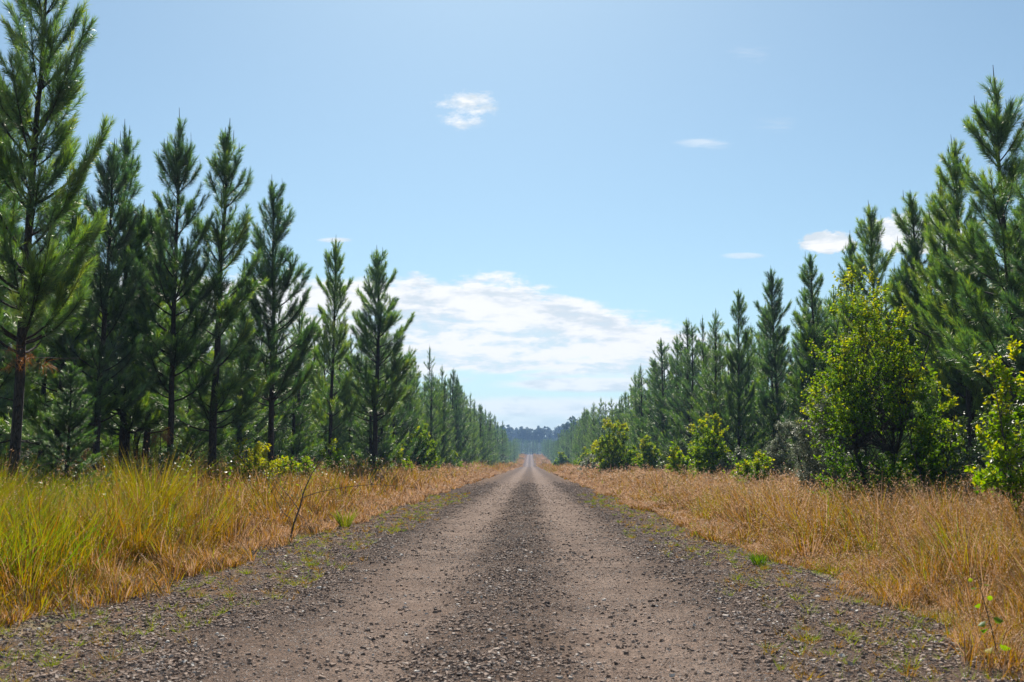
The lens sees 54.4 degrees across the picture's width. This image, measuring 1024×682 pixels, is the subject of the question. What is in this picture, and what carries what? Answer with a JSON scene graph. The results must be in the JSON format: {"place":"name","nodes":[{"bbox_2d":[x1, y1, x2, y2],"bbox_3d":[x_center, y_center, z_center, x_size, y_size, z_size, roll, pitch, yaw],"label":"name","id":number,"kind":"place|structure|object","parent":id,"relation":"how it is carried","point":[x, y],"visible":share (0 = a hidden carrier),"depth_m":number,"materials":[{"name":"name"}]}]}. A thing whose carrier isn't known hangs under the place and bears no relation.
{"place":"outdoors","nodes":[
{"label":"outdoors","id":0,"kind":"place"},
{"bbox_2d":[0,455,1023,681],"bbox_3d":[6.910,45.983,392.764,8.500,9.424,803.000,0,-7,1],"label":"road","id":1,"kind":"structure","parent":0,"point":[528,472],"depth_m":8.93,"materials":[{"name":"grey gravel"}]},
{"bbox_2d":[0,440,1023,652],"bbox_3d":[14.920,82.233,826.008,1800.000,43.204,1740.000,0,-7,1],"label":"ground","id":2,"kind":"structure","parent":0,"point":[47,624],"depth_m":9.51,"materials":[{"name":"soil"}]},
{"bbox_2d":[0,76,54,467],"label":"pine tree","id":3,"kind":"object","parent":2,"relation":"on","point":[8,378],"visible":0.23,"depth_m":20.21,"materials":[{"name":"green plant"}]},
{"bbox_2d":[0,191,66,475],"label":"pine tree","id":4,"kind":"object","parent":2,"relation":"on","point":[24,450],"visible":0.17,"depth_m":26.79,"materials":[{"name":"green plant"}]},
{"bbox_2d":[4,240,88,475],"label":"pine tree","id":5,"kind":"object","parent":2,"relation":"on","point":[43,389],"visible":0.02,"depth_m":29.35,"materials":[{"name":"green plant"}]},
{"bbox_2d":[0,0,118,484],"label":"pine tree","id":6,"kind":"object","parent":2,"relation":"on","point":[41,280],"visible":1,"depth_m":16.06,"materials":[{"name":"green plant"}]},
{"bbox_2d":[1,344,54,386],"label":"dead branch","id":7,"kind":"object","parent":6,"relation":"attached to","point":[25,357],"visible":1,"depth_m":15.67,"materials":[{"name":"brown wood"}]},
{"bbox_2d":[0,193,131,463],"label":"pine tree","id":8,"kind":"object","parent":2,"relation":"on","point":[30,412],"visible":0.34,"depth_m":22.89,"materials":[{"name":"green plant"}]},
{"bbox_2d":[21,361,113,497],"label":"young pine","id":9,"kind":"object","parent":2,"relation":"on","point":[70,417],"visible":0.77,"depth_m":17.01,"materials":[{"name":"green plant"}]},
{"bbox_2d":[20,215,119,472],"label":"pine tree","id":10,"kind":"object","parent":2,"relation":"on","point":[55,379],"visible":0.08,"depth_m":31.40,"materials":[{"name":"green plant"}]},
{"bbox_2d":[51,140,156,472],"bbox_3d":[-9.284,-0.514,22.607,2.726,8.524,2.037,-3,-8,24],"label":"pine tree","id":11,"kind":"object","parent":2,"relation":"on","point":[102,296],"visible":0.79,"depth_m":22.46,"materials":[{"name":"green plant"}]},
{"bbox_2d":[66,123,183,467],"bbox_3d":[-10.223,-0.916,26.381,2.994,10.318,2.760,3,-8,-35],"label":"pine tree","id":12,"kind":"object","parent":2,"relation":"on","point":[133,187],"visible":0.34,"depth_m":26.29,"materials":[{"name":"green plant"}]},
{"bbox_2d":[78,200,187,467],"bbox_3d":[-10.243,0.183,26.612,3.187,8.187,2.774,1,-7,-8],"label":"pine tree","id":13,"kind":"object","parent":2,"relation":"on","point":[159,332],"visible":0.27,"depth_m":26.27,"materials":[{"name":"green plant"}]},
{"bbox_2d":[100,303,184,466],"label":"pine tree","id":14,"kind":"object","parent":2,"relation":"on","point":[136,439],"visible":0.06,"depth_m":34.80,"materials":[{"name":"green plant"}]},
{"bbox_2d":[97,207,210,462],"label":"pine tree","id":15,"kind":"object","parent":2,"relation":"on","point":[146,439],"visible":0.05,"depth_m":29.22,"materials":[{"name":"green plant"}]},
{"bbox_2d":[86,438,222,520],"bbox_3d":[-5.718,2.300,15.900,2.383,1.656,2.283,-6,-9,41],"label":"grass tussock","id":16,"kind":"object","parent":2,"relation":"on","point":[161,485],"depth_m":15.82,"materials":[{"name":"green plant"}]},
{"bbox_2d":[117,444,206,491],"bbox_3d":[-7.194,2.906,20.504,1.698,1.555,1.164,0,-7,1],"label":"shrub","id":17,"kind":"object","parent":2,"relation":"on","point":[168,454],"visible":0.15,"depth_m":20.45,"materials":[{"name":"green plant"}]},
{"bbox_2d":[130,291,202,468],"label":"pine tree","id":18,"kind":"object","parent":2,"relation":"on","point":[177,446],"visible":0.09,"depth_m":38.14,"materials":[{"name":"green plant"}]},
{"bbox_2d":[127,108,226,473],"bbox_3d":[-8.617,-1.020,25.625,2.719,10.308,2.635,-6,-8,41],"label":"pine tree","id":19,"kind":"object","parent":2,"relation":"on","point":[176,164],"visible":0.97,"depth_m":25.44,"materials":[{"name":"green plant"}]},
{"bbox_2d":[152,262,237,464],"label":"pine tree","id":20,"kind":"object","parent":2,"relation":"on","point":[193,434],"visible":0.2,"depth_m":31.93,"materials":[{"name":"green plant"}]},
{"bbox_2d":[160,500,246,547],"bbox_3d":[-4.499,2.658,14.351,1.345,0.916,1.379,6,-9,-38],"label":"grass tussock","id":21,"kind":"object","parent":2,"relation":"on","point":[217,529],"depth_m":14.31,"materials":[{"name":"green plant"}]},
{"bbox_2d":[150,122,280,478],"bbox_3d":[-7.973,-0.943,27.023,3.529,10.422,3.253,2,-6,-15],"label":"pine tree","id":22,"kind":"object","parent":2,"relation":"on","point":[224,172],"visible":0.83,"depth_m":26.68,"materials":[{"name":"green plant"}]},
{"bbox_2d":[192,270,276,461],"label":"pine tree","id":23,"kind":"object","parent":2,"relation":"on","point":[240,434],"visible":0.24,"depth_m":35.54,"materials":[{"name":"green plant"}]},
{"bbox_2d":[202,260,282,465],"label":"pine tree","id":24,"kind":"object","parent":2,"relation":"on","point":[277,422],"visible":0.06,"depth_m":38.17,"materials":[{"name":"green plant"}]},
{"bbox_2d":[200,437,287,488],"bbox_3d":[-6.840,3.363,25.278,2.218,1.865,1.688,0,-7,1],"label":"shrub","id":25,"kind":"object","parent":2,"relation":"on","point":[258,453],"visible":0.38,"depth_m":25.38,"materials":[{"name":"green plant"}]},
{"bbox_2d":[0,445,526,629],"bbox_3d":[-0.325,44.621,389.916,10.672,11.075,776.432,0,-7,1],"label":"verge grass","id":26,"kind":"structure","parent":2,"relation":"on","point":[52,543],"depth_m":13.47,"materials":[{"name":"yellow plant"}]},
{"bbox_2d":[266,455,317,480],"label":"shrub","id":27,"kind":"object","parent":26,"relation":"in","point":[307,462],"visible":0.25,"depth_m":30.64,"materials":[{"name":"green plant"}]},
{"bbox_2d":[223,180,324,478],"bbox_3d":[-7.451,-0.283,31.009,3.132,10.100,2.804,3,-8,-22],"label":"pine tree","id":28,"kind":"object","parent":2,"relation":"on","point":[290,369],"visible":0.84,"depth_m":30.76,"materials":[{"name":"green plant"}]},
{"bbox_2d":[249,302,308,460],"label":"pine tree","id":29,"kind":"object","parent":2,"relation":"on","point":[284,418],"visible":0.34,"depth_m":40.73,"materials":[{"name":"green plant"}]},
{"bbox_2d":[260,307,324,464],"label":"pine tree","id":30,"kind":"object","parent":2,"relation":"on","point":[298,416],"visible":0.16,"depth_m":47.31,"materials":[{"name":"green plant"}]},
{"bbox_2d":[264,297,326,463],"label":"pine tree","id":31,"kind":"object","parent":2,"relation":"on","point":[307,444],"visible":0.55,"depth_m":44.38,"materials":[{"name":"green plant"}]},
{"bbox_2d":[295,323,336,465],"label":"pine tree","id":32,"kind":"object","parent":2,"relation":"on","point":[322,415],"visible":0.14,"depth_m":50.60,"materials":[{"name":"green plant"}]},
{"bbox_2d":[259,449,391,541],"bbox_3d":[-3.224,2.673,17.288,2.477,1.608,0.405,0,-7,1],"label":"bare plant","id":33,"kind":"object","parent":2,"relation":"on","point":[297,514],"visible":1,"depth_m":17.28,"materials":[{"name":"brown plant"}]},
{"bbox_2d":[306,344,353,463],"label":"pine tree","id":34,"kind":"object","parent":2,"relation":"on","point":[339,446],"visible":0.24,"depth_m":53.65,"materials":[{"name":"green plant"}]},
{"bbox_2d":[307,238,359,466],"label":"pine tree","id":35,"kind":"object","parent":2,"relation":"on","point":[334,294],"visible":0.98,"depth_m":40.71,"materials":[{"name":"green plant"}]},
{"bbox_2d":[316,437,355,478],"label":"sapling","id":36,"kind":"object","parent":2,"relation":"on","point":[336,457],"visible":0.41,"depth_m":36.80,"materials":[{"name":"green plant"}]},
{"bbox_2d":[314,332,359,461],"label":"pine tree","id":37,"kind":"object","parent":2,"relation":"on","point":[339,369],"visible":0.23,"depth_m":56.54,"materials":[{"name":"green plant"}]},
{"bbox_2d":[333,335,366,462],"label":"pine tree","id":38,"kind":"object","parent":2,"relation":"on","point":[349,430],"visible":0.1,"depth_m":59.05,"materials":[{"name":"green plant"}]},
{"bbox_2d":[341,347,398,469],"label":"pine tree","id":39,"kind":"object","parent":2,"relation":"on","point":[361,441],"visible":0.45,"depth_m":48.82,"materials":[{"name":"green plant"}]},
{"bbox_2d":[333,247,417,471],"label":"pine tree","id":40,"kind":"object","parent":2,"relation":"on","point":[382,325],"visible":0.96,"depth_m":44.48,"materials":[{"name":"green plant"}]},
{"bbox_2d":[349,349,409,460],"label":"pine tree","id":41,"kind":"object","parent":2,"relation":"on","point":[357,452],"visible":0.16,"depth_m":54.05,"materials":[{"name":"green plant"}]},
{"bbox_2d":[356,332,409,465],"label":"pine tree","id":42,"kind":"object","parent":2,"relation":"on","point":[391,428],"visible":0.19,"depth_m":51.66,"materials":[{"name":"green plant"}]},
{"bbox_2d":[365,345,424,466],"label":"pine tree","id":43,"kind":"object","parent":2,"relation":"on","point":[414,442],"visible":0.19,"depth_m":58.97,"materials":[{"name":"green plant"}]},
{"bbox_2d":[378,443,414,475],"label":"shrub","id":44,"kind":"object","parent":2,"relation":"on","point":[404,463],"visible":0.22,"depth_m":51.75,"materials":[{"name":"green plant"}]},
{"bbox_2d":[383,341,415,463],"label":"pine tree","id":45,"kind":"object","parent":2,"relation":"on","point":[409,452],"visible":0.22,"depth_m":56.62,"materials":[{"name":"green plant"}]},
{"bbox_2d":[392,353,428,462],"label":"pine tree","id":46,"kind":"object","parent":2,"relation":"on","point":[417,417],"visible":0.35,"depth_m":62.12,"materials":[{"name":"green plant"}]},
{"bbox_2d":[398,346,429,462],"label":"pine tree","id":47,"kind":"object","parent":2,"relation":"on","point":[414,400],"visible":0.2,"depth_m":65.04,"materials":[{"name":"green plant"}]},
{"bbox_2d":[406,423,440,471],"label":"shrub","id":48,"kind":"object","parent":2,"relation":"on","point":[434,456],"visible":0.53,"depth_m":61.69,"materials":[{"name":"green plant"}]},
{"bbox_2d":[421,371,443,468],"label":"pine tree","id":49,"kind":"object","parent":2,"relation":"on","point":[431,415],"visible":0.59,"depth_m":72.84,"materials":[{"name":"green plant"}]},
{"bbox_2d":[422,377,444,465],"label":"pine tree","id":50,"kind":"object","parent":2,"relation":"on","point":[443,433],"visible":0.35,"depth_m":75.88,"materials":[{"name":"green plant"}]},
{"bbox_2d":[422,346,448,463],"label":"pine tree","id":51,"kind":"object","parent":2,"relation":"on","point":[436,386],"visible":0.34,"depth_m":80.21,"materials":[{"name":"green plant"}]},
{"bbox_2d":[425,379,455,463],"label":"pine tree","id":52,"kind":"object","parent":2,"relation":"on","point":[443,422],"visible":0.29,"depth_m":81.52,"materials":[{"name":"green plant"}]},
{"bbox_2d":[433,380,464,467],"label":"pine tree","id":53,"kind":"object","parent":2,"relation":"on","point":[448,425],"visible":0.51,"depth_m":83.99,"materials":[{"name":"green plant"}]},
{"bbox_2d":[446,369,468,458],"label":"pine tree","id":54,"kind":"object","parent":2,"relation":"on","point":[452,390],"visible":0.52,"depth_m":100.03,"materials":[{"name":"green plant"}]},
{"bbox_2d":[450,375,469,460],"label":"pine tree","id":55,"kind":"object","parent":2,"relation":"on","point":[460,414],"visible":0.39,"depth_m":103.02,"materials":[{"name":"green plant"}]},
{"bbox_2d":[0,307,1001,480],"bbox_3d":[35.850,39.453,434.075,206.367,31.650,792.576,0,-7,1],"label":"distant pine plantation","id":56,"kind":"object","parent":2,"relation":"on","point":[508,450],"visible":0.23,"depth_m":308.94,"materials":[{"name":"green plant"}]},
{"bbox_2d":[0,492,1018,681],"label":"shoulder weeds","id":57,"kind":"object","parent":2,"relation":"on","point":[631,536],"visible":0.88,"depth_m":9.41,"materials":[{"name":"green plant"}]},
{"bbox_2d":[0,428,1023,504],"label":"scrub","id":58,"kind":"object","parent":2,"relation":"on","point":[110,471],"visible":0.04,"depth_m":23.55,"materials":[{"name":"green plant"}]},
{"bbox_2d":[496,416,605,446],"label":"hill forest","id":59,"kind":"object","parent":2,"relation":"on","point":[527,434],"visible":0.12,"depth_m":926.26,"materials":[{"name":"green plant"}]},
{"bbox_2d":[590,416,642,473],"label":"shrub","id":60,"kind":"object","parent":2,"relation":"on","point":[611,451],"visible":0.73,"depth_m":71.17,"materials":[{"name":"green plant"}]},
{"bbox_2d":[625,366,648,455],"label":"pine tree","id":61,"kind":"object","parent":2,"relation":"on","point":[635,402],"visible":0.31,"depth_m":89.92,"materials":[{"name":"green plant"}]},
{"bbox_2d":[626,369,668,456],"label":"pine tree","id":62,"kind":"object","parent":2,"relation":"on","point":[635,430],"visible":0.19,"depth_m":87.82,"materials":[{"name":"green plant"}]},
{"bbox_2d":[631,435,667,470],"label":"shrub","id":63,"kind":"object","parent":2,"relation":"on","point":[648,452],"visible":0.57,"depth_m":69.01,"materials":[{"name":"green plant"}]},
{"bbox_2d":[638,357,666,462],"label":"pine tree","id":64,"kind":"object","parent":2,"relation":"on","point":[649,402],"visible":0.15,"depth_m":79.92,"materials":[{"name":"green plant"}]},
{"bbox_2d":[631,337,676,462],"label":"pine tree","id":65,"kind":"object","parent":2,"relation":"on","point":[661,351],"visible":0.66,"depth_m":74.89,"materials":[{"name":"green plant"}]},
{"bbox_2d":[654,336,690,453],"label":"pine tree","id":66,"kind":"object","parent":2,"relation":"on","point":[669,373],"visible":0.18,"depth_m":72.72,"materials":[{"name":"green plant"}]},
{"bbox_2d":[659,342,691,461],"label":"pine tree","id":67,"kind":"object","parent":2,"relation":"on","point":[670,393],"visible":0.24,"depth_m":70.10,"materials":[{"name":"green plant"}]},
{"bbox_2d":[657,438,698,471],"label":"shrub","id":68,"kind":"object","parent":2,"relation":"on","point":[665,453],"visible":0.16,"depth_m":59.41,"materials":[{"name":"green plant"}]},
{"bbox_2d":[652,319,709,455],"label":"pine tree","id":69,"kind":"object","parent":2,"relation":"on","point":[678,347],"visible":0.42,"depth_m":65.28,"materials":[{"name":"green plant"}]},
{"bbox_2d":[665,441,699,476],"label":"shrub","id":70,"kind":"object","parent":2,"relation":"on","point":[675,461],"visible":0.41,"depth_m":46.28,"materials":[{"name":"green plant"}]},
{"bbox_2d":[666,322,714,459],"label":"pine tree","id":71,"kind":"object","parent":2,"relation":"on","point":[678,422],"visible":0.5,"depth_m":62.06,"materials":[{"name":"green plant"}]},
{"bbox_2d":[684,317,726,470],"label":"pine tree","id":72,"kind":"object","parent":2,"relation":"on","point":[703,353],"visible":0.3,"depth_m":57.33,"materials":[{"name":"green plant"}]},
{"bbox_2d":[685,413,732,477],"bbox_3d":[8.989,4.944,44.553,1.771,3.505,2.388,-7,-10,45],"label":"shrub","id":73,"kind":"object","parent":2,"relation":"on","point":[716,436],"visible":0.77,"depth_m":44.39,"materials":[{"name":"green plant"}]},
{"bbox_2d":[685,328,735,466],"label":"pine tree","id":74,"kind":"object","parent":2,"relation":"on","point":[722,397],"visible":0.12,"depth_m":59.65,"materials":[{"name":"green plant"}]},
{"bbox_2d":[682,308,746,462],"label":"pine tree","id":75,"kind":"object","parent":2,"relation":"on","point":[715,359],"visible":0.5,"depth_m":54.00,"materials":[{"name":"green plant"}]},
{"bbox_2d":[714,445,761,478],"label":"shrub","id":76,"kind":"object","parent":2,"relation":"on","point":[739,455],"visible":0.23,"depth_m":43.44,"materials":[{"name":"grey plant"}]},
{"bbox_2d":[714,290,769,466],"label":"pine tree","id":77,"kind":"object","parent":2,"relation":"on","point":[735,355],"visible":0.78,"depth_m":50.61,"materials":[{"name":"green plant"}]},
{"bbox_2d":[730,449,774,484],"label":"shrub","id":78,"kind":"object","parent":2,"relation":"on","point":[747,466],"visible":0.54,"depth_m":32.02,"materials":[{"name":"green plant"}]},
{"bbox_2d":[730,301,791,456],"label":"pine tree","id":79,"kind":"object","parent":2,"relation":"on","point":[758,354],"visible":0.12,"depth_m":54.45,"materials":[{"name":"green plant"}]},
{"bbox_2d":[734,307,795,470],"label":"pine tree","id":80,"kind":"object","parent":2,"relation":"on","point":[761,377],"visible":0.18,"depth_m":51.30,"materials":[{"name":"green plant"}]},
{"bbox_2d":[750,265,798,452],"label":"pine tree","id":81,"kind":"object","parent":2,"relation":"on","point":[774,351],"visible":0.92,"depth_m":46.05,"materials":[{"name":"green plant"}]},
{"bbox_2d":[751,419,798,480],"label":"shrub","id":82,"kind":"object","parent":2,"relation":"on","point":[779,460],"visible":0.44,"depth_m":33.85,"materials":[{"name":"grey plant"}]},
{"bbox_2d":[532,453,1023,681],"bbox_3d":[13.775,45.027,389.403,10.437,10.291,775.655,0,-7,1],"label":"verge grass","id":83,"kind":"structure","parent":2,"relation":"on","point":[893,542],"depth_m":13.91,"materials":[{"name":"yellow plant"}]},
{"bbox_2d":[865,190,976,474],"bbox_3d":[12.972,0.045,31.734,3.587,9.994,3.727,3,-8,-23],"label":"pine tree","id":84,"kind":"object","parent":83,"relation":"in","point":[911,209],"visible":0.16,"depth_m":31.87,"materials":[{"name":"green plant"}]},
{"bbox_2d":[894,365,966,497],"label":"sapling","id":85,"kind":"object","parent":83,"relation":"in","point":[921,442],"visible":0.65,"depth_m":20.68,"materials":[{"name":"green plant"}]},
{"bbox_2d":[899,178,990,489],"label":"pine tree","id":86,"kind":"object","parent":83,"relation":"in","point":[922,339],"visible":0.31,"depth_m":28.79,"materials":[{"name":"green plant"}]},
{"bbox_2d":[888,138,1023,481],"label":"pine tree","id":87,"kind":"object","parent":83,"relation":"in","point":[938,271],"visible":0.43,"depth_m":27.44,"materials":[{"name":"green plant"}]},
{"bbox_2d":[927,68,1023,471],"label":"pine tree","id":88,"kind":"object","parent":83,"relation":"in","point":[997,126],"visible":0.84,"depth_m":22.75,"materials":[{"name":"green plant"}]},
{"bbox_2d":[968,578,1010,657],"bbox_3d":[3.246,1.897,6.742,0.249,0.589,0.086,-2,-7,13],"label":"seedling","id":89,"kind":"object","parent":83,"relation":"in","point":[996,619],"visible":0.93,"depth_m":6.75,"materials":[{"name":"green plant"}]},
{"bbox_2d":[964,335,1023,531],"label":"sapling","id":90,"kind":"object","parent":83,"relation":"in","point":[991,479],"visible":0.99,"depth_m":13.12,"materials":[{"name":"green plant"}]},
{"bbox_2d":[767,286,823,461],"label":"pine tree","id":91,"kind":"object","parent":2,"relation":"on","point":[794,325],"visible":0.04,"depth_m":48.07,"materials":[{"name":"green plant"}]},
{"bbox_2d":[772,290,838,462],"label":"pine tree","id":92,"kind":"object","parent":2,"relation":"on","point":[798,354],"visible":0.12,"depth_m":44.61,"materials":[{"name":"green plant"}]},
{"bbox_2d":[778,253,838,469],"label":"pine tree","id":93,"kind":"object","parent":2,"relation":"on","point":[806,276],"visible":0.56,"depth_m":41.50,"materials":[{"name":"green plant"}]},
{"bbox_2d":[785,387,866,496],"bbox_3d":[7.417,2.628,23.660,1.819,3.185,1.726,0,-7,1],"label":"shrub","id":94,"kind":"object","parent":2,"relation":"on","point":[813,467],"visible":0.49,"depth_m":23.47,"materials":[{"name":"green plant"}]},
{"bbox_2d":[825,235,888,465],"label":"pine tree","id":95,"kind":"object","parent":2,"relation":"on","point":[851,248],"visible":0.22,"depth_m":37.57,"materials":[{"name":"green plant"}]},
{"bbox_2d":[821,276,903,464],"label":"pine tree","id":96,"kind":"object","parent":2,"relation":"on","point":[851,382],"visible":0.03,"depth_m":38.38,"materials":[{"name":"green plant"}]},
{"bbox_2d":[796,265,941,503],"bbox_3d":[7.540,1.112,21.373,3.050,5.651,2.176,0,-7,1],"label":"sapling","id":97,"kind":"object","parent":2,"relation":"on","point":[853,418],"visible":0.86,"depth_m":21.23,"materials":[{"name":"green plant"}]},
{"bbox_2d":[835,202,919,457],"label":"pine tree","id":98,"kind":"object","parent":2,"relation":"on","point":[870,239],"visible":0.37,"depth_m":34.55,"materials":[{"name":"green plant"}]},
{"bbox_2d":[882,231,960,456],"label":"pine tree","id":99,"kind":"object","parent":2,"relation":"on","point":[912,255],"visible":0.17,"depth_m":31.44,"materials":[{"name":"green plant"}]},
{"bbox_2d":[925,400,1023,502],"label":"shrub","id":100,"kind":"object","parent":2,"relation":"on","point":[973,456],"visible":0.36,"depth_m":19.16,"materials":[{"name":"green plant"}]},
{"bbox_2d":[938,207,1017,447],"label":"pine tree","id":101,"kind":"object","parent":2,"relation":"on","point":[944,415],"visible":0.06,"depth_m":28.42,"materials":[{"name":"green plant"}]},
{"bbox_2d":[975,133,1023,424],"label":"pine tree","id":102,"kind":"object","parent":2,"relation":"on","point":[1022,400],"visible":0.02,"depth_m":25.74,"materials":[{"name":"green plant"}]},
{"bbox_2d":[981,179,1023,445],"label":"pine tree","id":103,"kind":"object","parent":2,"relation":"on","point":[1013,302],"visible":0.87,"depth_m":20.22,"materials":[{"name":"green plant"}]},
{"bbox_2d":[0,0,1023,436],"label":"sky","id":104,"kind":"structure","parent":0,"point":[552,189],"materials":[{"name":"blue"}]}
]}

